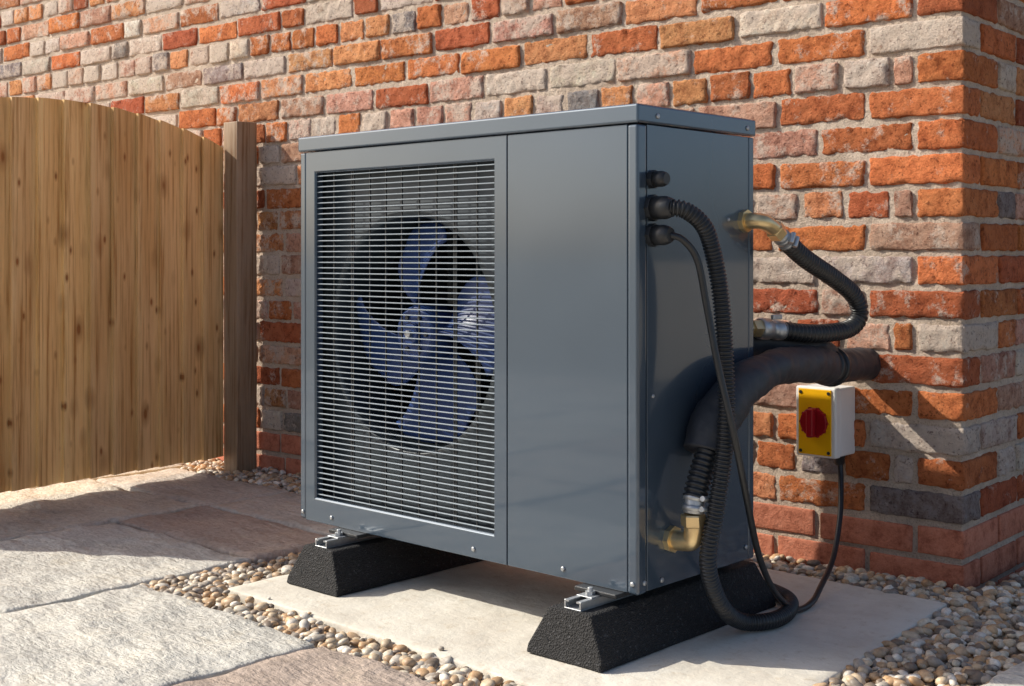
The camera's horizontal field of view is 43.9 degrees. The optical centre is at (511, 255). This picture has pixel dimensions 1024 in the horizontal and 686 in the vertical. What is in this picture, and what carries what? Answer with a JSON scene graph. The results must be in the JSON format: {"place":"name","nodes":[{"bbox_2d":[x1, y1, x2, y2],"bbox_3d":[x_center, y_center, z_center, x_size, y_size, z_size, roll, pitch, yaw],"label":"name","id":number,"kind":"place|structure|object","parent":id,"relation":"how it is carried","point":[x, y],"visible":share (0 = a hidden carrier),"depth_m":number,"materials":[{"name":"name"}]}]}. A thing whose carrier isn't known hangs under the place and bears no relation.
{"place":"outdoors","nodes":[
{"label":"outdoors","id":0,"kind":"place"},
{"bbox_2d":[0,464,1023,685],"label":"paving","id":1,"kind":"structure","parent":0,"point":[81,560],"depth_m":3.14,"materials":[{"name":"stone"}]},
{"label":"gravel sheet","id":2,"kind":"structure","parent":0,"visible":0},
{"bbox_2d":[224,121,256,473],"bbox_3d":[-1.053,0.177,4.925,0.093,1.387,0.096,0,0,43],"label":"gate post","id":3,"kind":"object","parent":2,"relation":"on","point":[240,295],"visible":0.9,"depth_m":4.89,"materials":[{"name":"brown wood"}]},
{"bbox_2d":[0,97,222,492],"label":"wooden gate","id":4,"kind":"structure","parent":3,"relation":"attached to","point":[111,290],"depth_m":4.48,"materials":[{"name":"brown wood"}]},
{"bbox_2d":[0,0,1023,588],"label":"mortar","id":5,"kind":"object","parent":2,"relation":"on","point":[844,220],"visible":0.23,"depth_m":3.50,"materials":[{"name":"beige concrete"}]},
{"bbox_2d":[796,384,854,465],"bbox_3d":[0.818,0.448,3.346,0.117,0.209,0.144,0,0,43],"label":"isolator switch","id":6,"kind":"object","parent":5,"relation":"attached to","point":[825,417],"visible":1,"depth_m":3.31,"materials":[{"name":"yellow plastic"}]},
{"bbox_2d":[141,458,1023,685],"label":"gravel","id":7,"kind":"structure","parent":2,"relation":"on","point":[970,636],"depth_m":2.83,"materials":[{"name":"beige gravel"}]},
{"bbox_2d":[228,560,946,685],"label":"concrete slab","id":8,"kind":"structure","parent":2,"relation":"on","point":[484,617],"depth_m":2.80,"materials":[{"name":"concrete"}]},
{"bbox_2d":[287,527,481,596],"bbox_3d":[-0.270,0.751,3.348,0.199,0.135,0.652,0,0,43],"label":"rubber foot","id":9,"kind":"object","parent":8,"relation":"on","point":[340,561],"visible":0.55,"depth_m":3.15},
{"bbox_2d":[527,560,775,672],"bbox_3d":[0.324,0.751,2.795,0.199,0.135,0.652,0,0,43],"label":"rubber foot","id":10,"kind":"object","parent":8,"relation":"on","point":[599,629],"visible":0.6,"depth_m":2.62},
{"bbox_2d":[298,103,755,594],"bbox_3d":[-0.002,0.192,3.119,1.122,1.003,0.444,0,0,43],"label":"heat pump","id":11,"kind":"object","parent":10,"relation":"on","point":[506,356],"visible":1,"depth_m":2.84,"materials":[{"name":"paint"}]},
{"bbox_2d":[645,223,843,612],"bbox_3d":[0.628,0.378,2.928,0.160,0.888,0.960,0,0,38],"label":"power cable","id":12,"kind":"object","parent":11,"relation":"attached to","point":[656,234],"visible":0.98,"depth_m":2.60,"materials":[{"name":"black plastic"}]},
{"bbox_2d":[663,337,880,552],"bbox_3d":[0.608,0.396,3.010,0.216,0.452,0.956,0,0,37],"label":"insulated pipe","id":13,"kind":"object","parent":11,"relation":"attached to","point":[766,367],"visible":0.81,"depth_m":2.74,"materials":[{"name":"black rubber"}]},
{"bbox_2d":[737,209,868,342],"bbox_3d":[0.685,0.053,3.026,0.134,0.314,0.499,0,0,43],"label":"flexible hose","id":14,"kind":"object","parent":11,"relation":"attached to","point":[792,247],"visible":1,"depth_m":3.00,"materials":[{"name":"black rubber"}]},
{"bbox_2d":[643,170,798,630],"bbox_3d":[0.495,0.322,2.876,0.296,0.996,0.688,0,0,15],"label":"conduit","id":15,"kind":"object","parent":8,"relation":"on","point":[656,207],"visible":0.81,"depth_m":2.61,"materials":[{"name":"black plastic"}]},
{"bbox_2d":[217,425,1023,588],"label":"plinth bricks","id":16,"kind":"object","parent":2,"relation":"on","point":[962,545],"visible":0.15,"depth_m":3.36,"materials":[{"name":"brick"}]},
{"bbox_2d":[0,0,1023,524],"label":"bricks","id":17,"kind":"object","parent":16,"relation":"on","point":[944,168],"visible":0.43,"depth_m":3.50,"materials":[{"name":"brick"}]}
]}

